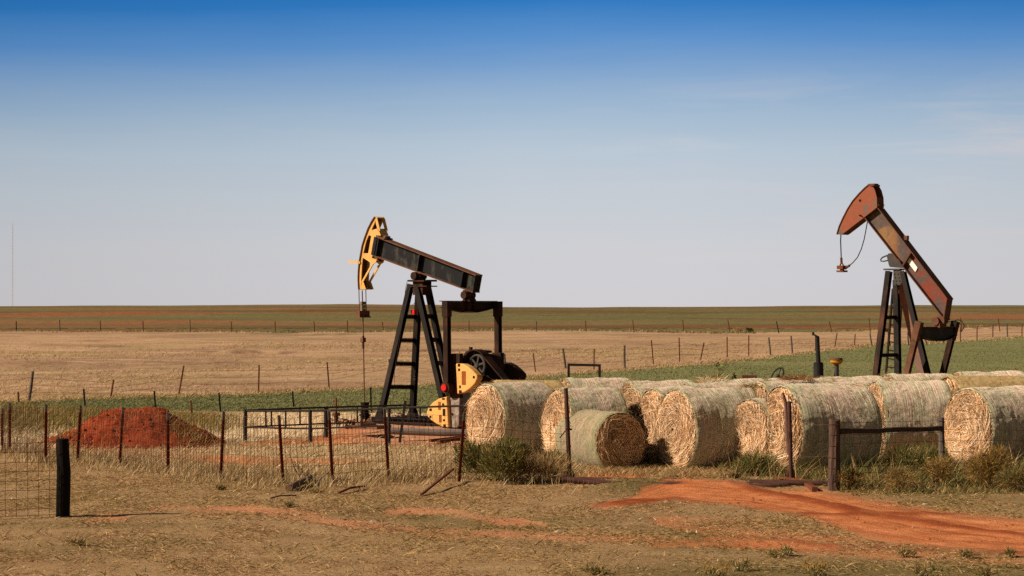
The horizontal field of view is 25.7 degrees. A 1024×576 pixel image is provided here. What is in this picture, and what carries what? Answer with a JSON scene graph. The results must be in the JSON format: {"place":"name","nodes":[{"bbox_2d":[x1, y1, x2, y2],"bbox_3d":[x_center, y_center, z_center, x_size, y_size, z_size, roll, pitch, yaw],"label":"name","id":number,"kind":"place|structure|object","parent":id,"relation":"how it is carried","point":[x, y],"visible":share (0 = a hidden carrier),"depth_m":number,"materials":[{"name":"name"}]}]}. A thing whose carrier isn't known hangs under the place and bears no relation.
{"place":"outdoors","nodes":[
{"label":"outdoors","id":0,"kind":"place"},
{"bbox_2d":[0,402,426,449],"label":"tall dry grass","id":1,"kind":"structure","parent":0,"point":[60,422],"depth_m":61.77,"materials":[{"name":"beige plant"}]},
{"bbox_2d":[67,405,427,412],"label":"green field","id":2,"kind":"structure","parent":0,"point":[284,406],"depth_m":71.63,"materials":[{"name":"green plant"}]},
{"bbox_2d":[4,433,843,476],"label":"yard grass","id":3,"kind":"structure","parent":0,"point":[629,472],"depth_m":48.02,"materials":[{"name":"beige plant"}]},
{"bbox_2d":[0,410,1023,575],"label":"ground","id":4,"kind":"structure","parent":0,"point":[801,548],"depth_m":32.14,"materials":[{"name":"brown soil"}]},
{"bbox_2d":[0,438,70,516],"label":"wire fence","id":5,"kind":"object","parent":4,"relation":"on","point":[63,486],"visible":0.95,"depth_m":34.39,"materials":[{"name":"black wood"}]},
{"bbox_2d":[64,535,86,545],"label":"weed","id":6,"kind":"object","parent":4,"relation":"on","point":[74,540],"visible":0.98,"depth_m":30.15,"materials":[{"name":"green plant"}]},
{"bbox_2d":[26,405,227,448],"bbox_3d":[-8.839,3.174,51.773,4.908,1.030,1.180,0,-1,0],"label":"dirt mound","id":7,"kind":"object","parent":4,"relation":"on","point":[181,429],"visible":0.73,"depth_m":51.79,"materials":[{"name":"brown soil"}]},
{"bbox_2d":[17,387,371,414],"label":"field fence","id":8,"kind":"object","parent":4,"relation":"on","point":[219,397],"visible":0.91,"depth_m":70.62,"materials":[{"name":"metal"}]},
{"bbox_2d":[215,483,226,489],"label":"weed","id":9,"kind":"object","parent":4,"relation":"on","point":[221,487],"visible":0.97,"depth_m":39.73,"materials":[{"name":"green plant"}]},
{"bbox_2d":[0,403,559,483],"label":"wire fence","id":10,"kind":"object","parent":4,"relation":"on","point":[10,413],"visible":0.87,"depth_m":42.22,"materials":[{"name":"red metal"}]},
{"bbox_2d":[270,495,296,498],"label":"twig","id":11,"kind":"object","parent":4,"relation":"on","point":[282,495],"visible":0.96,"depth_m":37.79,"materials":[{"name":"brown wood"}]},
{"bbox_2d":[0,435,578,494],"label":"fence line grass","id":12,"kind":"structure","parent":4,"relation":"on","point":[275,478],"depth_m":42.73,"materials":[{"name":"beige plant"}]},
{"bbox_2d":[283,499,295,506],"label":"weed","id":13,"kind":"object","parent":4,"relation":"on","point":[288,504],"visible":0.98,"depth_m":36.04,"materials":[{"name":"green plant"}]},
{"bbox_2d":[285,475,312,491],"bbox_3d":[-3.790,3.488,40.079,0.123,0.150,1.982,0,-1,6],"label":"log","id":14,"kind":"object","parent":4,"relation":"on","point":[289,487],"visible":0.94,"depth_m":39.65,"materials":[{"name":"brown wood"}]},
{"bbox_2d":[310,486,323,492],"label":"weed","id":15,"kind":"object","parent":4,"relation":"on","point":[316,490],"visible":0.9,"depth_m":38.82,"materials":[{"name":"green plant"}]},
{"bbox_2d":[332,398,354,426],"bbox_3d":[-4.396,3.268,58.643,0.613,0.800,0.233,0,-1,0],"label":"valve","id":16,"kind":"object","parent":4,"relation":"on","point":[345,420],"visible":0.52,"depth_m":58.61,"materials":[{"name":"metal"}]},
{"bbox_2d":[331,402,370,421],"bbox_3d":[-4.347,3.472,60.819,1.142,0.745,0.343,0,-1,0],"label":"wellhead","id":17,"kind":"object","parent":4,"relation":"on","point":[366,417],"visible":0.3,"depth_m":60.72,"materials":[{"name":"metal"}]},
{"bbox_2d":[338,485,364,493],"bbox_3d":[-2.816,3.504,39.133,0.074,0.060,1.376,0,-1,15],"label":"steel strip","id":18,"kind":"object","parent":4,"relation":"on","point":[344,490],"visible":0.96,"depth_m":39.08,"materials":[{"name":"brown metal"}]},
{"bbox_2d":[243,404,467,445],"bbox_3d":[-2.920,3.244,55.494,5.658,1.022,5.667,0,-1,16],"label":"pipe railing","id":19,"kind":"object","parent":4,"relation":"on","point":[325,409],"visible":0.88,"depth_m":53.37,"materials":[{"name":"black metal"}]},
{"bbox_2d":[345,422,383,429],"bbox_3d":[-3.570,3.439,55.915,0.722,0.176,1.221,0,-1,-38],"label":"board","id":20,"kind":"object","parent":4,"relation":"on","point":[371,423],"visible":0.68,"depth_m":55.62,"materials":[{"name":"brown wood"}]},
{"bbox_2d":[398,400,406,442],"bbox_3d":[-2.515,3.071,51.575,0.193,0.973,0.060,0,-1,0],"label":"steel stake","id":21,"kind":"object","parent":4,"relation":"on","point":[402,420],"visible":0.96,"depth_m":51.55,"materials":[{"name":"black metal"}]},
{"bbox_2d":[391,427,468,435],"bbox_3d":[-1.990,3.496,54.571,1.964,0.223,0.174,0,-1,0],"label":"drain pipe","id":22,"kind":"object","parent":4,"relation":"on","point":[453,432],"visible":0.69,"depth_m":54.49,"materials":[{"name":"grey plastic"}]},
{"bbox_2d":[420,468,453,495],"bbox_3d":[-1.314,3.423,39.751,0.036,0.220,3.549,0,-1,7],"label":"angle iron","id":23,"kind":"object","parent":4,"relation":"on","point":[436,482],"visible":1,"depth_m":39.56,"materials":[{"name":"metal"}]},
{"bbox_2d":[348,217,526,428],"bbox_3d":[-1.905,0.872,58.979,6.540,5.612,2.240,0,-1,42],"label":"pump jack","id":24,"kind":"object","parent":4,"relation":"on","point":[464,374],"visible":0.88,"depth_m":58.90,"materials":[{"name":"yellow paint"}]},
{"bbox_2d":[429,436,460,441],"bbox_3d":[-1.496,3.631,54.097,0.070,0.080,1.830,0,-1,30],"label":"scrap bar","id":25,"kind":"object","parent":4,"relation":"on","point":[433,440],"visible":0.5,"depth_m":53.62,"materials":[{"name":"metal"}]},
{"bbox_2d":[437,436,466,442],"bbox_3d":[-1.426,3.622,53.528,0.070,0.088,1.365,0,-1,27],"label":"scrap bar","id":26,"kind":"object","parent":4,"relation":"on","point":[448,440],"visible":0.71,"depth_m":53.42,"materials":[{"name":"metal"}]},
{"bbox_2d":[451,434,532,482],"bbox_3d":[-0.273,3.152,41.437,1.400,0.992,1.929,0,-1,-28],"label":"juniper bush","id":27,"kind":"object","parent":4,"relation":"on","point":[491,459],"visible":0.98,"depth_m":41.02,"materials":[{"name":"green plant"}]},
{"bbox_2d":[463,380,555,454],"bbox_3d":[0.023,2.874,48.902,1.986,1.823,1.901,0,-1,-31],"label":"hay bale","id":28,"kind":"object","parent":4,"relation":"on","point":[506,403],"visible":0.67,"depth_m":48.28,"materials":[{"name":"plant"}]},
{"bbox_2d":[1,465,1021,575],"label":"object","id":29,"kind":"object","parent":4,"relation":"on","point":[430,537],"depth_m":32.40,"materials":[{"name":"brown plant"}]},
{"bbox_2d":[489,377,566,389],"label":"hay bale","id":30,"kind":"object","parent":4,"relation":"on","point":[556,383],"visible":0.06,"depth_m":49.71,"materials":[{"name":"plant"}]},
{"bbox_2d":[497,445,582,483],"bbox_3d":[0.522,3.350,41.290,1.794,1.131,1.530,0,-1,0],"label":"dry bush","id":31,"kind":"object","parent":4,"relation":"on","point":[542,467],"visible":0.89,"depth_m":41.16,"materials":[{"name":"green plant"}]},
{"bbox_2d":[544,447,565,462],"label":"weed","id":32,"kind":"object","parent":4,"relation":"on","point":[558,453],"visible":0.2,"depth_m":45.01,"materials":[{"name":"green plant"}]},
{"bbox_2d":[559,388,574,476],"bbox_3d":[1.078,2.779,41.989,0.425,1.812,0.144,0,-1,-13],"label":"gate post","id":33,"kind":"object","parent":4,"relation":"on","point":[567,426],"visible":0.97,"depth_m":41.97,"materials":[{"name":"metal"}]},
{"bbox_2d":[567,363,600,377],"bbox_3d":[1.710,2.756,53.178,0.795,1.940,0.062,0,-1,0],"label":"metal frame","id":34,"kind":"object","parent":4,"relation":"on","point":[574,364],"visible":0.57,"depth_m":53.16,"materials":[{"name":"black metal"}]},
{"bbox_2d":[538,385,631,451],"bbox_3d":[1.532,2.878,46.772,1.797,1.780,1.879,0,-1,-22],"label":"hay bale","id":35,"kind":"object","parent":4,"relation":"on","point":[598,398],"visible":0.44,"depth_m":46.44,"materials":[{"name":"plant"}]},
{"bbox_2d":[557,375,631,389],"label":"hay bale","id":36,"kind":"object","parent":4,"relation":"on","point":[596,382],"visible":0.14,"depth_m":51.39,"materials":[{"name":"plant"}]},
{"bbox_2d":[579,563,610,575],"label":"weed","id":37,"kind":"object","parent":4,"relation":"on","point":[591,569],"visible":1,"depth_m":26.89,"materials":[{"name":"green plant"}]},
{"bbox_2d":[553,409,648,467],"bbox_3d":[1.825,3.082,45.591,1.381,1.321,2.111,0,-1,-30],"label":"hay bale","id":38,"kind":"object","parent":4,"relation":"on","point":[600,438],"visible":0.91,"depth_m":44.95,"materials":[{"name":"plant"}]},
{"bbox_2d":[619,378,696,392],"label":"hay bale","id":39,"kind":"object","parent":4,"relation":"on","point":[652,383],"visible":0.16,"depth_m":49.77,"materials":[{"name":"plant"}]},
{"bbox_2d":[622,383,694,459],"bbox_3d":[3.172,2.919,47.799,2.033,1.799,1.843,0,-1,-23],"label":"hay bale","id":40,"kind":"object","parent":4,"relation":"on","point":[632,393],"visible":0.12,"depth_m":47.44,"materials":[{"name":"plant"}]},
{"bbox_2d":[633,384,717,464],"bbox_3d":[3.520,2.889,46.601,1.918,1.808,1.915,0,-1,-23],"label":"hay bale","id":41,"kind":"object","parent":4,"relation":"on","point":[648,404],"visible":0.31,"depth_m":46.29,"materials":[{"name":"plant"}]},
{"bbox_2d":[562,475,827,491],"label":"grass","id":42,"kind":"structure","parent":4,"relation":"on","point":[809,484],"depth_m":40.23,"materials":[{"name":"plant"}]},
{"bbox_2d":[652,386,747,468],"bbox_3d":[3.854,2.836,45.322,1.756,1.809,1.822,0,-1,-25],"label":"hay bale","id":43,"kind":"object","parent":4,"relation":"on","point":[695,427],"visible":0.84,"depth_m":44.69,"materials":[{"name":"plant"}]},
{"bbox_2d":[697,562,732,575],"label":"weed","id":44,"kind":"object","parent":4,"relation":"on","point":[713,569],"visible":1,"depth_m":26.58,"materials":[{"name":"green plant"}]},
{"bbox_2d":[677,381,760,399],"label":"hay bale","id":45,"kind":"object","parent":4,"relation":"on","point":[749,392],"visible":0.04,"depth_m":48.79,"materials":[{"name":"plant"}]},
{"bbox_2d":[694,371,732,382],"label":"straw tuft","id":46,"kind":"object","parent":45,"relation":"on","point":[702,379],"visible":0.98,"depth_m":49.46,"materials":[{"name":"beige plant"}]},
{"bbox_2d":[739,380,763,390],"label":"straw tuft","id":47,"kind":"object","parent":45,"relation":"on","point":[755,385],"visible":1,"depth_m":46.87,"materials":[{"name":"beige plant"}]},
{"bbox_2d":[715,362,724,378],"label":"tall weed","id":48,"kind":"object","parent":4,"relation":"on","point":[719,369],"visible":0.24,"depth_m":53.47,"materials":[{"name":"green plant"}]},
{"bbox_2d":[694,376,766,383],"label":"hay bale","id":49,"kind":"object","parent":4,"relation":"on","point":[750,380],"visible":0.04,"depth_m":51.00,"materials":[{"name":"plant"}]},
{"bbox_2d":[726,470,743,478],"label":"weed","id":50,"kind":"object","parent":4,"relation":"on","point":[737,475],"visible":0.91,"depth_m":41.40,"materials":[{"name":"green plant"}]},
{"bbox_2d":[721,556,757,570],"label":"weed","id":51,"kind":"object","parent":4,"relation":"on","point":[744,562],"visible":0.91,"depth_m":27.32,"materials":[{"name":"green plant"}]},
{"bbox_2d":[733,396,774,467],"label":"hay bale","id":52,"kind":"object","parent":4,"relation":"on","point":[752,416],"visible":0.4,"depth_m":44.28,"materials":[{"name":"plant"}]},
{"bbox_2d":[731,446,785,475],"bbox_3d":[4.657,3.341,42.882,1.168,0.702,0.919,0,-1,0],"label":"weed","id":53,"kind":"object","parent":4,"relation":"on","point":[745,459],"visible":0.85,"depth_m":42.75,"materials":[{"name":"green plant"}]},
{"bbox_2d":[763,546,794,557],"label":"weed","id":54,"kind":"object","parent":4,"relation":"on","point":[771,553],"visible":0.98,"depth_m":28.82,"materials":[{"name":"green plant"}]},
{"bbox_2d":[780,392,796,479],"bbox_3d":[5.146,2.808,41.782,0.342,1.723,0.153,0,-1,0],"label":"gate post","id":55,"kind":"object","parent":4,"relation":"on","point":[788,429],"visible":0.98,"depth_m":41.73,"materials":[{"name":"metal"}]},
{"bbox_2d":[780,543,798,555],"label":"weed","id":56,"kind":"object","parent":4,"relation":"on","point":[787,549],"visible":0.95,"depth_m":29.05,"materials":[{"name":"green plant"}]},
{"bbox_2d":[740,332,842,378],"bbox_3d":[7.029,2.351,53.581,3.108,2.592,1.570,0,-1,0],"label":"tractor","id":57,"kind":"object","parent":4,"relation":"on","point":[818,369],"visible":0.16,"depth_m":53.53,"materials":[{"name":"grey metal"}]},
{"bbox_2d":[753,379,832,398],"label":"hay bale","id":58,"kind":"object","parent":4,"relation":"on","point":[767,385],"visible":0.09,"depth_m":48.79,"materials":[{"name":"plant"}]},
{"bbox_2d":[775,371,817,383],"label":"straw tuft","id":59,"kind":"object","parent":58,"relation":"on","point":[800,377],"visible":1,"depth_m":48.84,"materials":[{"name":"beige plant"}]},
{"bbox_2d":[762,375,839,382],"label":"hay bale","id":60,"kind":"object","parent":4,"relation":"on","point":[819,379],"visible":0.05,"depth_m":50.98,"materials":[{"name":"plant"}]},
{"bbox_2d":[796,557,832,575],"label":"weed","id":61,"kind":"object","parent":4,"relation":"on","point":[814,569],"visible":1,"depth_m":26.66,"materials":[{"name":"green plant"}]},
{"bbox_2d":[761,382,887,470],"bbox_3d":[6.021,2.782,44.058,2.350,1.957,2.073,0,-1,-21],"label":"hay bale","id":62,"kind":"object","parent":4,"relation":"on","point":[817,405],"visible":0.7,"depth_m":43.39,"materials":[{"name":"plant"}]},
{"bbox_2d":[828,466,865,488],"bbox_3d":[5.936,3.377,39.553,0.790,0.487,0.581,0,-1,-30],"label":"broom weed","id":63,"kind":"object","parent":4,"relation":"on","point":[851,477],"visible":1,"depth_m":39.52,"materials":[{"name":"brown plant"}]},
{"bbox_2d":[818,375,891,381],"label":"hay bale","id":64,"kind":"object","parent":4,"relation":"on","point":[861,378],"visible":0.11,"depth_m":51.37,"materials":[{"name":"plant"}]},
{"bbox_2d":[826,379,892,387],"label":"hay bale","id":65,"kind":"object","parent":4,"relation":"on","point":[846,382],"visible":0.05,"depth_m":49.27,"materials":[{"name":"plant"}]},
{"bbox_2d":[881,464,919,491],"bbox_3d":[6.732,3.336,39.031,0.692,0.552,0.796,0,-1,0],"label":"broom weed","id":66,"kind":"object","parent":4,"relation":"on","point":[896,477],"visible":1,"depth_m":38.96,"materials":[{"name":"brown plant"}]},
{"bbox_2d":[895,545,919,556],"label":"weed","id":67,"kind":"object","parent":4,"relation":"on","point":[904,552],"visible":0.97,"depth_m":28.97,"materials":[{"name":"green plant"}]},
{"bbox_2d":[867,379,953,459],"bbox_3d":[8.444,2.835,47.888,2.054,1.899,1.913,0,-1,-7],"label":"hay bale","id":68,"kind":"object","parent":4,"relation":"on","point":[922,403],"visible":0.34,"depth_m":47.10,"materials":[{"name":"plant"}]},
{"bbox_2d":[800,416,1023,490],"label":"wire fence","id":69,"kind":"object","parent":4,"relation":"on","point":[835,431],"visible":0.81,"depth_m":39.76,"materials":[{"name":"brown metal"}]},
{"bbox_2d":[881,371,955,380],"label":"hay bale","id":70,"kind":"object","parent":4,"relation":"on","point":[913,377],"visible":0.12,"depth_m":53.28,"materials":[{"name":"plant"}]},
{"bbox_2d":[886,439,952,469],"bbox_3d":[7.854,3.311,43.457,1.472,0.895,1.105,0,-1,34],"label":"weed","id":71,"kind":"object","parent":4,"relation":"on","point":[909,454],"visible":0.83,"depth_m":43.26,"materials":[{"name":"green plant"}]},
{"bbox_2d":[909,560,947,575],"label":"weed","id":72,"kind":"object","parent":4,"relation":"on","point":[925,571],"visible":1,"depth_m":26.68,"materials":[{"name":"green plant"}]},
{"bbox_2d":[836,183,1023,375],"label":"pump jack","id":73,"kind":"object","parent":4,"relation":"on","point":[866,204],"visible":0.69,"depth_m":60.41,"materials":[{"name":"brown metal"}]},
{"bbox_2d":[919,451,956,483],"bbox_3d":[7.646,3.275,40.270,0.780,0.687,0.712,0,-1,0],"label":"broom weed","id":74,"kind":"object","parent":4,"relation":"on","point":[941,469],"visible":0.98,"depth_m":40.20,"materials":[{"name":"brown plant"}]},
{"bbox_2d":[955,546,978,557],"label":"weed","id":75,"kind":"object","parent":4,"relation":"on","point":[964,553],"visible":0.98,"depth_m":28.85,"materials":[{"name":"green plant"}]},
{"bbox_2d":[938,374,1023,395],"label":"hay bale","id":76,"kind":"object","parent":4,"relation":"on","point":[957,382],"visible":0.2,"depth_m":51.78,"materials":[{"name":"plant"}]},
{"bbox_2d":[941,383,1023,461],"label":"hay bale","id":77,"kind":"object","parent":4,"relation":"on","point":[966,407],"visible":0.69,"depth_m":45.16,"materials":[{"name":"plant"}]},
{"bbox_2d":[972,566,998,575],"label":"weed","id":78,"kind":"object","parent":4,"relation":"on","point":[987,571],"visible":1,"depth_m":26.52,"materials":[{"name":"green plant"}]},
{"bbox_2d":[958,442,1014,487],"bbox_3d":[8.405,3.152,39.781,1.129,0.962,0.888,0,-1,38],"label":"broom weed","id":79,"kind":"object","parent":4,"relation":"on","point":[983,468],"visible":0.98,"depth_m":39.71,"materials":[{"name":"green plant"}]},
{"bbox_2d":[952,369,1023,376],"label":"hay bale","id":80,"kind":"object","parent":4,"relation":"on","point":[994,373],"visible":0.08,"depth_m":55.31,"materials":[{"name":"plant"}]},
{"bbox_2d":[993,463,1023,490],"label":"broom weed","id":81,"kind":"object","parent":4,"relation":"on","point":[1013,477],"visible":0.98,"depth_m":38.89,"materials":[{"name":"green plant"}]},
{"bbox_2d":[1001,545,1016,557],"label":"weed","id":82,"kind":"object","parent":4,"relation":"on","point":[1010,553],"visible":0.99,"depth_m":28.92,"materials":[{"name":"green plant"}]},
{"bbox_2d":[0,322,1023,404],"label":"dry field","id":83,"kind":"structure","parent":0,"point":[175,342],"depth_m":160.98,"materials":[{"name":"beige plant"}]},
{"bbox_2d":[0,323,1022,400],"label":"field fence","id":84,"kind":"object","parent":83,"relation":"on","point":[328,373],"visible":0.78,"depth_m":117.69,"materials":[{"name":"metal"}]},
{"bbox_2d":[0,304,1023,332],"bbox_3d":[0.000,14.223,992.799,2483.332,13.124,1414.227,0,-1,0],"label":"crop field","id":85,"kind":"structure","parent":0,"point":[298,318],"depth_m":486.58,"materials":[{"name":"plant"}]},
{"bbox_2d":[16,318,999,332],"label":"field fence","id":86,"kind":"object","parent":85,"relation":"on","point":[59,324],"visible":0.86,"depth_m":299.45,"materials":[{"name":"metal"}]},
{"bbox_2d":[745,327,753,331],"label":"field bush","id":87,"kind":"object","parent":85,"relation":"on","point":[749,329],"visible":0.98,"depth_m":291.39,"materials":[{"name":"green plant"}]},
{"bbox_2d":[0,0,1023,306],"label":"sky","id":88,"kind":"structure","parent":0,"point":[558,153],"materials":[{"name":"blue"}]},
{"bbox_2d":[0,337,1023,412],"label":"green field","id":89,"kind":"structure","parent":0,"point":[961,349],"depth_m":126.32,"materials":[{"name":"green plant"}]},
{"bbox_2d":[597,479,1023,557],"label":"dirt road","id":90,"kind":"structure","parent":0,"point":[962,530],"depth_m":34.81,"materials":[{"name":"soil"}]},
{"bbox_2d":[711,441,1023,494],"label":"roadside grass","id":91,"kind":"structure","parent":0,"point":[876,479],"depth_m":41.41,"materials":[{"name":"green plant"}]}
]}

